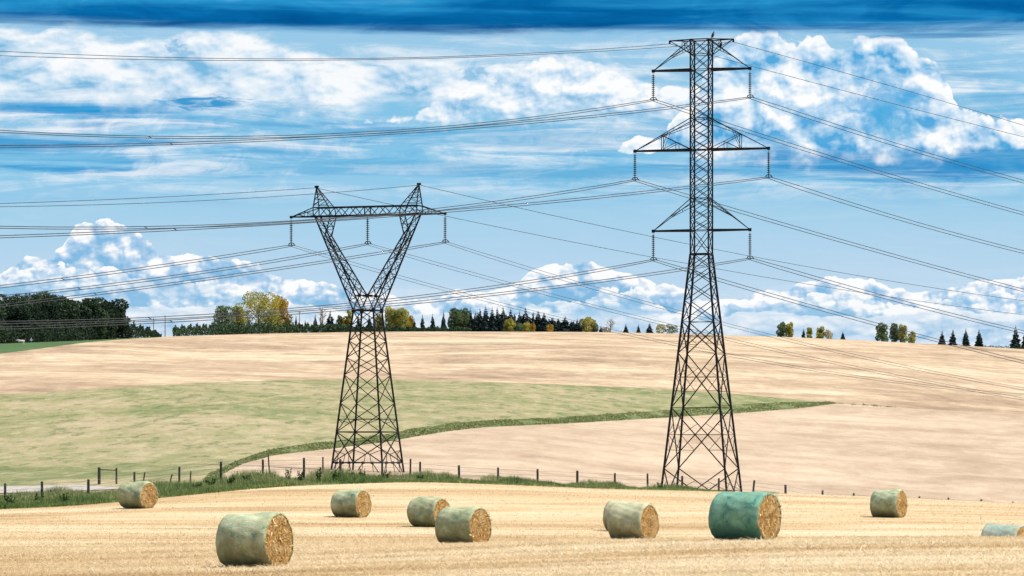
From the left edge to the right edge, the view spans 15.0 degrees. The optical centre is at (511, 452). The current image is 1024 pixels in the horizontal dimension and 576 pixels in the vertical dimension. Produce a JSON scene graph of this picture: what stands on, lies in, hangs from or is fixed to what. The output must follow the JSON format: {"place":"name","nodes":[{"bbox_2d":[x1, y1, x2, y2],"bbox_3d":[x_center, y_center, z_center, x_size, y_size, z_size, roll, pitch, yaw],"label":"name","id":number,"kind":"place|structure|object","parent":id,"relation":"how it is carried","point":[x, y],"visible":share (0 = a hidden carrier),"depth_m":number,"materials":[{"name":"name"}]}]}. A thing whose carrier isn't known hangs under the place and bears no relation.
{"place":"outdoors","nodes":[
{"label":"outdoors","id":0,"kind":"place"},
{"bbox_2d":[0,485,118,492],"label":"gravel track","id":1,"kind":"structure","parent":0,"point":[9,489],"depth_m":247.63,"materials":[{"name":"grey gravel"}]},
{"bbox_2d":[0,337,155,353],"bbox_3d":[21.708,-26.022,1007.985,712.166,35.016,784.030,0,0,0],"label":"meadow","id":2,"kind":"structure","parent":0,"point":[9,347],"depth_m":1066.23,"materials":[{"name":"plant"}]},
{"bbox_2d":[0,379,829,495],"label":"pasture","id":3,"kind":"structure","parent":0,"point":[74,437],"depth_m":495.01,"materials":[{"name":"green plant"}]},
{"bbox_2d":[98,467,116,483],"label":"fence brace","id":4,"kind":"object","parent":3,"relation":"on","point":[99,474],"visible":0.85,"depth_m":257.09,"materials":[{"name":"wood"}]},
{"bbox_2d":[0,332,1023,414],"bbox_3d":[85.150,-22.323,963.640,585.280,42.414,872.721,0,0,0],"label":"field","id":5,"kind":"structure","parent":0,"point":[610,359],"depth_m":895.10,"materials":[{"name":"beige plant"}]},
{"bbox_2d":[0,481,1023,575],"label":"stubble field","id":6,"kind":"structure","parent":0,"point":[501,511],"depth_m":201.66,"materials":[{"name":"beige plant"}]},
{"bbox_2d":[117,481,157,508],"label":"round bale","id":7,"kind":"object","parent":6,"relation":"on","point":[141,494],"visible":1,"depth_m":211.48,"materials":[{"name":"plastic"}]},
{"bbox_2d":[215,511,293,566],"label":"round bale","id":8,"kind":"object","parent":6,"relation":"on","point":[258,539],"visible":0.96,"depth_m":103.06,"materials":[{"name":"plant"}]},
{"bbox_2d":[330,489,371,517],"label":"round bale","id":9,"kind":"object","parent":6,"relation":"on","point":[357,503],"visible":1,"depth_m":202.03,"materials":[{"name":"plastic"}]},
{"bbox_2d":[407,496,449,526],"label":"round bale","id":10,"kind":"object","parent":6,"relation":"on","point":[423,511],"visible":0.69,"depth_m":189.38,"materials":[{"name":"plastic"}]},
{"bbox_2d":[435,506,492,542],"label":"round bale","id":11,"kind":"object","parent":6,"relation":"on","point":[462,524],"visible":0.9,"depth_m":148.90,"materials":[{"name":"plastic"}]},
{"bbox_2d":[603,500,641,530],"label":"round bale","id":12,"kind":"object","parent":6,"relation":"on","point":[608,505],"visible":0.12,"depth_m":185.88,"materials":[{"name":"plastic"}]},
{"bbox_2d":[607,502,658,539],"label":"round bale","id":13,"kind":"object","parent":6,"relation":"on","point":[629,520],"visible":0.91,"depth_m":151.44,"materials":[{"name":"plant"}]},
{"bbox_2d":[708,491,782,540],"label":"round bale","id":14,"kind":"object","parent":6,"relation":"on","point":[744,515],"visible":0.93,"depth_m":114.86,"materials":[{"name":"plastic"}]},
{"bbox_2d":[870,489,908,517],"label":"round bale","id":15,"kind":"object","parent":6,"relation":"on","point":[888,503],"visible":1,"depth_m":202.05,"materials":[{"name":"plastic"}]},
{"bbox_2d":[981,523,1023,536],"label":"round bale","id":16,"kind":"object","parent":6,"relation":"on","point":[989,529],"visible":0.26,"depth_m":149.00,"materials":[{"name":"plastic"}]},
{"bbox_2d":[0,0,1023,347],"label":"sky","id":17,"kind":"structure","parent":0,"point":[969,54],"materials":[{"name":"blue"}]},
{"bbox_2d":[203,401,891,478],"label":"field margin","id":18,"kind":"object","parent":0,"point":[723,410],"visible":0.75,"depth_m":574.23,"materials":[{"name":"green plant"}]},
{"bbox_2d":[222,403,1023,502],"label":"field","id":19,"kind":"structure","parent":0,"point":[848,449],"depth_m":455.18,"materials":[{"name":"beige plant"}]},
{"bbox_2d":[290,183,446,472],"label":"transmission tower","id":20,"kind":"structure","parent":19,"relation":"on","point":[362,311],"depth_m":329.77,"materials":[{"name":"metal"}]},
{"bbox_2d":[0,188,309,203],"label":"earth wire","id":21,"kind":"object","parent":20,"relation":"attached to","point":[154,197],"visible":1,"depth_m":314.61,"materials":[{"name":"metal"}]},
{"bbox_2d":[0,185,417,206],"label":"earth wire","id":22,"kind":"object","parent":20,"relation":"attached to","point":[199,200],"visible":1,"depth_m":312.80,"materials":[{"name":"metal"}]},
{"bbox_2d":[288,222,294,245],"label":"insulator string","id":23,"kind":"object","parent":20,"relation":"hanging from","point":[291,227],"visible":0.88,"depth_m":332.50,"materials":[{"name":"glass"}]},
{"bbox_2d":[0,245,291,287],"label":"twin conductor","id":24,"kind":"object","parent":23,"relation":"hanging from","point":[142,267],"visible":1,"depth_m":314.89,"materials":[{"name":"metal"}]},
{"bbox_2d":[294,246,1018,395],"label":"twin conductor","id":25,"kind":"object","parent":23,"relation":"hanging from","point":[649,337],"visible":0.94,"depth_m":379.49,"materials":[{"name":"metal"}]},
{"bbox_2d":[365,219,371,243],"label":"insulator string","id":26,"kind":"object","parent":20,"relation":"hanging from","point":[367,231],"visible":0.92,"depth_m":329.92,"materials":[{"name":"glass"}]},
{"bbox_2d":[0,243,368,297],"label":"twin conductor","id":27,"kind":"object","parent":26,"relation":"hanging from","point":[181,274],"visible":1,"depth_m":313.96,"materials":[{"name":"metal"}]},
{"bbox_2d":[366,244,1021,399],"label":"twin conductor","id":28,"kind":"object","parent":26,"relation":"hanging from","point":[684,327],"visible":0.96,"depth_m":369.43,"materials":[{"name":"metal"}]},
{"bbox_2d":[442,217,448,242],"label":"insulator string","id":29,"kind":"object","parent":20,"relation":"hanging from","point":[445,233],"visible":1,"depth_m":327.39,"materials":[{"name":"glass"}]},
{"bbox_2d":[0,242,444,306],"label":"twin conductor","id":30,"kind":"object","parent":29,"relation":"hanging from","point":[218,276],"visible":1,"depth_m":312.68,"materials":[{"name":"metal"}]},
{"bbox_2d":[445,242,1023,389],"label":"twin conductor","id":31,"kind":"object","parent":29,"relation":"hanging from","point":[727,323],"visible":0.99,"depth_m":366.98,"materials":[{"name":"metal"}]},
{"bbox_2d":[319,188,1022,314],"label":"earth wire","id":32,"kind":"object","parent":20,"relation":"attached to","point":[660,258],"visible":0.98,"depth_m":371.75,"materials":[{"name":"metal"}]},
{"bbox_2d":[421,185,1022,300],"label":"earth wire","id":33,"kind":"object","parent":20,"relation":"attached to","point":[715,249],"visible":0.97,"depth_m":370.80,"materials":[{"name":"metal"}]},
{"bbox_2d":[633,38,769,491],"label":"transmission tower","id":34,"kind":"structure","parent":19,"relation":"on","point":[690,230],"depth_m":329.73,"materials":[{"name":"metal"}]},
{"bbox_2d":[0,44,664,58],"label":"earth wire","id":35,"kind":"object","parent":34,"relation":"attached to","point":[325,58],"visible":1,"depth_m":302.35,"materials":[{"name":"metal"}]},
{"bbox_2d":[0,42,729,60],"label":"earth wire","id":36,"kind":"object","parent":34,"relation":"attached to","point":[361,59],"visible":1,"depth_m":297.86,"materials":[{"name":"metal"}]},
{"bbox_2d":[632,155,638,179],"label":"insulator string","id":37,"kind":"object","parent":34,"relation":"hanging from","point":[634,165],"visible":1,"depth_m":331.53,"materials":[{"name":"glass"}]},
{"bbox_2d":[0,179,635,229],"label":"twin conductor","id":38,"kind":"object","parent":37,"relation":"hanging from","point":[325,218],"visible":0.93,"depth_m":303.05,"materials":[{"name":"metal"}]},
{"bbox_2d":[635,179,1022,291],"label":"twin conductor","id":39,"kind":"object","parent":37,"relation":"hanging from","point":[834,237],"visible":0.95,"depth_m":351.09,"materials":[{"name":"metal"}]},
{"bbox_2d":[650,75,657,99],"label":"insulator string","id":40,"kind":"object","parent":34,"relation":"hanging from","point":[653,87],"visible":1,"depth_m":331.10,"materials":[{"name":"glass"}]},
{"bbox_2d":[0,99,654,138],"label":"twin conductor","id":41,"kind":"object","parent":40,"relation":"hanging from","point":[307,134],"visible":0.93,"depth_m":298.15,"materials":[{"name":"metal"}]},
{"bbox_2d":[652,99,1022,214],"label":"twin conductor","id":42,"kind":"object","parent":40,"relation":"hanging from","point":[842,159],"visible":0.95,"depth_m":350.79,"materials":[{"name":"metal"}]},
{"bbox_2d":[650,235,657,259],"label":"insulator string","id":43,"kind":"object","parent":34,"relation":"hanging from","point":[653,249],"visible":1,"depth_m":331.11,"materials":[{"name":"glass"}]},
{"bbox_2d":[0,259,654,323],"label":"twin conductor","id":44,"kind":"object","parent":43,"relation":"hanging from","point":[319,305],"visible":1,"depth_m":301.21,"materials":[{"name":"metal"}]},
{"bbox_2d":[652,259,1023,363],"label":"twin conductor","id":45,"kind":"object","parent":43,"relation":"hanging from","point":[841,313],"visible":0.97,"depth_m":350.73,"materials":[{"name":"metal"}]},
{"bbox_2d":[747,234,753,258],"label":"insulator string","id":46,"kind":"object","parent":34,"relation":"hanging from","point":[749,240],"visible":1,"depth_m":328.81,"materials":[{"name":"glass"}]},
{"bbox_2d":[0,258,750,329],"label":"twin conductor","id":47,"kind":"object","parent":46,"relation":"hanging from","point":[363,306],"visible":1,"depth_m":300.13,"materials":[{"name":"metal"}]},
{"bbox_2d":[751,259,1023,333],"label":"twin conductor","id":48,"kind":"object","parent":46,"relation":"hanging from","point":[887,296],"visible":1,"depth_m":348.86,"materials":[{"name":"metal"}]},
{"bbox_2d":[747,72,753,97],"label":"insulator string","id":49,"kind":"object","parent":34,"relation":"hanging from","point":[749,73],"visible":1,"depth_m":328.82,"materials":[{"name":"glass"}]},
{"bbox_2d":[0,97,749,147],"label":"twin conductor","id":50,"kind":"object","parent":49,"relation":"hanging from","point":[360,134],"visible":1,"depth_m":300.04,"materials":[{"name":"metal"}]},
{"bbox_2d":[750,98,1021,182],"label":"twin conductor","id":51,"kind":"object","parent":49,"relation":"hanging from","point":[884,139],"visible":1,"depth_m":348.57,"materials":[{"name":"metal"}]},
{"bbox_2d":[765,150,772,177],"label":"insulator string","id":52,"kind":"object","parent":34,"relation":"hanging from","point":[768,170],"visible":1,"depth_m":328.36,"materials":[{"name":"glass"}]},
{"bbox_2d":[0,177,767,237],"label":"twin conductor","id":53,"kind":"object","parent":52,"relation":"hanging from","point":[374,215],"visible":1,"depth_m":300.05,"materials":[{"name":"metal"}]},
{"bbox_2d":[768,178,1023,253],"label":"twin conductor","id":54,"kind":"object","parent":52,"relation":"hanging from","point":[894,215],"visible":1,"depth_m":348.17,"materials":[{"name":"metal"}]},
{"bbox_2d":[671,44,1022,136],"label":"earth wire","id":55,"kind":"object","parent":34,"relation":"attached to","point":[854,93],"visible":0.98,"depth_m":351.03,"materials":[{"name":"metal"}]},
{"bbox_2d":[734,42,1021,124],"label":"earth wire","id":56,"kind":"object","parent":34,"relation":"attached to","point":[875,81],"visible":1,"depth_m":348.82,"materials":[{"name":"metal"}]},
{"bbox_3d":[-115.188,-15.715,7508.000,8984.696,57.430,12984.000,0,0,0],"label":"ground","id":57,"kind":"structure","parent":0,"visible":0},
{"bbox_2d":[0,300,10,342],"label":"broadleaf tree","id":58,"kind":"object","parent":57,"relation":"on","point":[2,314],"visible":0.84,"depth_m":1099.92,"materials":[{"name":"green plant"}]},
{"bbox_2d":[0,294,37,343],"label":"broadleaf tree","id":59,"kind":"object","parent":57,"relation":"on","point":[17,310],"visible":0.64,"depth_m":1111.22,"materials":[{"name":"green plant"}]},
{"bbox_2d":[8,293,52,342],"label":"broadleaf tree","id":60,"kind":"object","parent":57,"relation":"on","point":[39,309],"visible":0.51,"depth_m":1121.50,"materials":[{"name":"green plant"}]},
{"bbox_2d":[33,291,65,341],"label":"broadleaf tree","id":61,"kind":"object","parent":57,"relation":"on","point":[52,308],"visible":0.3,"depth_m":1138.76,"materials":[{"name":"green plant"}]},
{"bbox_2d":[0,323,121,343],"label":"hedge","id":62,"kind":"object","parent":57,"relation":"on","point":[78,332],"visible":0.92,"depth_m":1128.79,"materials":[{"name":"green plant"}]},
{"bbox_2d":[52,294,79,340],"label":"broadleaf tree","id":63,"kind":"object","parent":57,"relation":"on","point":[67,310],"visible":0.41,"depth_m":1151.56,"materials":[{"name":"green plant"}]},
{"bbox_2d":[62,299,92,340],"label":"broadleaf tree","id":64,"kind":"object","parent":57,"relation":"on","point":[85,310],"visible":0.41,"depth_m":1161.01,"materials":[{"name":"green plant"}]},
{"bbox_2d":[75,298,109,339],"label":"broadleaf tree","id":65,"kind":"object","parent":57,"relation":"on","point":[97,309],"visible":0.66,"depth_m":1166.29,"materials":[{"name":"green plant"}]},
{"bbox_2d":[85,297,114,339],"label":"broadleaf tree","id":66,"kind":"object","parent":57,"relation":"on","point":[105,305],"visible":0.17,"depth_m":1180.52,"materials":[{"name":"green plant"}]},
{"bbox_2d":[100,298,132,339],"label":"broadleaf tree","id":67,"kind":"object","parent":57,"relation":"on","point":[119,311],"visible":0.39,"depth_m":1192.14,"materials":[{"name":"green plant"}]},
{"bbox_2d":[109,317,161,338],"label":"hedge","id":68,"kind":"object","parent":57,"relation":"on","point":[146,332],"visible":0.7,"depth_m":1230.30,"materials":[{"name":"green plant"}]},
{"bbox_2d":[212,305,236,334],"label":"broadleaf tree","id":69,"kind":"object","parent":57,"relation":"on","point":[219,309],"visible":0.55,"depth_m":1348.91,"materials":[{"name":"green plant"}]},
{"bbox_2d":[231,306,245,333],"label":"broadleaf tree","id":70,"kind":"object","parent":57,"relation":"on","point":[242,319],"visible":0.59,"depth_m":1360.05,"materials":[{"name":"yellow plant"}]},
{"bbox_2d":[234,291,281,333],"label":"broadleaf tree","id":71,"kind":"object","parent":57,"relation":"on","point":[262,303],"visible":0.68,"depth_m":1374.35,"materials":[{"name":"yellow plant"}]},
{"bbox_2d":[172,321,348,335],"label":"hedge","id":72,"kind":"object","parent":57,"relation":"on","point":[218,328],"visible":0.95,"depth_m":1353.75,"materials":[{"name":"green plant"}]},
{"bbox_2d":[269,295,292,331],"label":"broadleaf tree","id":73,"kind":"object","parent":57,"relation":"on","point":[283,303],"visible":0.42,"depth_m":1392.65,"materials":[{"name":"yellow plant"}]},
{"bbox_2d":[384,307,400,327],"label":"broadleaf tree","id":74,"kind":"object","parent":57,"relation":"on","point":[389,317],"visible":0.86,"depth_m":1423.83,"materials":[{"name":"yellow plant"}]},
{"bbox_2d":[394,307,412,327],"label":"broadleaf tree","id":75,"kind":"object","parent":57,"relation":"on","point":[401,319],"visible":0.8,"depth_m":1422.94,"materials":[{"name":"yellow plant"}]},
{"bbox_2d":[349,325,471,331],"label":"hedge","id":76,"kind":"object","parent":57,"relation":"on","point":[427,329],"visible":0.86,"depth_m":1404.93,"materials":[{"name":"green plant"}]},
{"bbox_2d":[447,308,463,327],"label":"broadleaf tree","id":77,"kind":"object","parent":57,"relation":"on","point":[454,318],"visible":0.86,"depth_m":1423.41,"materials":[{"name":"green plant"}]},
{"bbox_2d":[459,308,469,327],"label":"broadleaf tree","id":78,"kind":"object","parent":57,"relation":"on","point":[465,314],"visible":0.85,"depth_m":1423.85,"materials":[{"name":"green plant"}]},
{"bbox_2d":[471,311,478,331],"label":"spruce tree","id":79,"kind":"object","parent":57,"relation":"on","point":[474,326],"visible":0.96,"depth_m":1423.93,"materials":[{"name":"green plant"}]},
{"bbox_2d":[476,309,483,331],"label":"spruce tree","id":80,"kind":"object","parent":57,"relation":"on","point":[480,320],"visible":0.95,"depth_m":1424.22,"materials":[{"name":"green plant"}]},
{"bbox_2d":[480,307,489,331],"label":"spruce tree","id":81,"kind":"object","parent":57,"relation":"on","point":[485,323],"visible":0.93,"depth_m":1423.91,"materials":[{"name":"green plant"}]},
{"bbox_2d":[487,308,498,331],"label":"spruce tree","id":82,"kind":"object","parent":57,"relation":"on","point":[492,326],"visible":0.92,"depth_m":1423.80,"materials":[{"name":"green plant"}]},
{"bbox_2d":[494,309,500,331],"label":"spruce tree","id":83,"kind":"object","parent":57,"relation":"on","point":[497,318],"visible":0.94,"depth_m":1424.32,"materials":[{"name":"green plant"}]},
{"bbox_2d":[497,308,506,331],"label":"spruce tree","id":84,"kind":"object","parent":57,"relation":"on","point":[502,319],"visible":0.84,"depth_m":1423.98,"materials":[{"name":"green plant"}]},
{"bbox_2d":[503,318,515,331],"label":"broadleaf tree","id":85,"kind":"object","parent":57,"relation":"on","point":[509,326],"visible":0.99,"depth_m":1405.24,"materials":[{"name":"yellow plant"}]},
{"bbox_2d":[520,307,530,331],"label":"spruce tree","id":86,"kind":"object","parent":57,"relation":"on","point":[525,317],"visible":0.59,"depth_m":1424.08,"materials":[{"name":"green plant"}]},
{"bbox_2d":[472,312,580,327],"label":"hedge","id":87,"kind":"object","parent":57,"relation":"on","point":[557,322],"visible":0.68,"depth_m":1429.96,"materials":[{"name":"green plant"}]},
{"bbox_2d":[534,312,544,331],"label":"spruce tree","id":88,"kind":"object","parent":57,"relation":"on","point":[538,324],"visible":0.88,"depth_m":1424.01,"materials":[{"name":"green plant"}]},
{"bbox_2d":[537,314,548,331],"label":"spruce tree","id":89,"kind":"object","parent":57,"relation":"on","point":[544,324],"visible":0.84,"depth_m":1423.81,"materials":[{"name":"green plant"}]},
{"bbox_2d":[557,318,571,331],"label":"spruce tree","id":90,"kind":"object","parent":57,"relation":"on","point":[565,326],"visible":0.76,"depth_m":1423.61,"materials":[{"name":"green plant"}]},
{"bbox_2d":[579,317,595,331],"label":"broadleaf tree","id":91,"kind":"object","parent":57,"relation":"on","point":[588,321],"visible":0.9,"depth_m":1423.62,"materials":[{"name":"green plant"}]},
{"bbox_2d":[665,324,677,333],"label":"broadleaf tree","id":92,"kind":"object","parent":57,"relation":"on","point":[674,329],"visible":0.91,"depth_m":1424.83,"materials":[{"name":"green plant"}]},
{"bbox_2d":[776,321,786,336],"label":"broadleaf tree","id":93,"kind":"object","parent":57,"relation":"on","point":[781,327],"visible":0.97,"depth_m":1399.80,"materials":[{"name":"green plant"}]},
{"bbox_2d":[785,322,793,336],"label":"broadleaf tree","id":94,"kind":"object","parent":57,"relation":"on","point":[789,332],"visible":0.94,"depth_m":1397.62,"materials":[{"name":"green plant"}]},
{"bbox_2d":[816,326,824,338],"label":"broadleaf tree","id":95,"kind":"object","parent":57,"relation":"on","point":[820,332],"visible":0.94,"depth_m":1387.66,"materials":[{"name":"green plant"}]},
{"bbox_2d":[875,322,888,341],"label":"broadleaf tree","id":96,"kind":"object","parent":57,"relation":"on","point":[882,334],"visible":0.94,"depth_m":1368.55,"materials":[{"name":"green plant"}]},
{"bbox_2d":[889,323,899,341],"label":"broadleaf tree","id":97,"kind":"object","parent":57,"relation":"on","point":[893,336],"visible":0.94,"depth_m":1364.77,"materials":[{"name":"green plant"}]},
{"bbox_2d":[897,324,907,342],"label":"broadleaf tree","id":98,"kind":"object","parent":57,"relation":"on","point":[902,336],"visible":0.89,"depth_m":1362.53,"materials":[{"name":"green plant"}]},
{"bbox_2d":[908,331,915,342],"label":"broadleaf tree","id":99,"kind":"object","parent":57,"relation":"on","point":[911,339],"visible":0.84,"depth_m":1359.41,"materials":[{"name":"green plant"}]},
{"bbox_2d":[949,330,956,344],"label":"spruce tree","id":100,"kind":"object","parent":57,"relation":"on","point":[952,339],"visible":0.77,"depth_m":1346.59,"materials":[{"name":"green plant"}]},
{"bbox_2d":[962,331,970,345],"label":"spruce tree","id":101,"kind":"object","parent":57,"relation":"on","point":[965,342],"visible":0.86,"depth_m":1342.50,"materials":[{"name":"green plant"}]},
{"bbox_2d":[974,330,983,346],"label":"spruce tree","id":102,"kind":"object","parent":57,"relation":"on","point":[979,342],"visible":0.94,"depth_m":1338.25,"materials":[{"name":"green plant"}]},
{"bbox_2d":[1009,325,1021,348],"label":"spruce tree","id":103,"kind":"object","parent":57,"relation":"on","point":[1015,341],"visible":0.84,"depth_m":1327.49,"materials":[{"name":"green plant"}]},
{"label":"verge","id":104,"kind":"structure","parent":0,"visible":0},
{"bbox_2d":[0,466,943,508],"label":"verge grass","id":105,"kind":"structure","parent":104,"relation":"on","point":[266,479],"depth_m":239.66,"materials":[{"name":"green plant"}]},
{"bbox_2d":[0,458,1013,502],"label":"post and wire fence","id":106,"kind":"object","parent":104,"relation":"on","point":[340,465],"visible":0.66,"depth_m":251.78,"materials":[{"name":"wood"}]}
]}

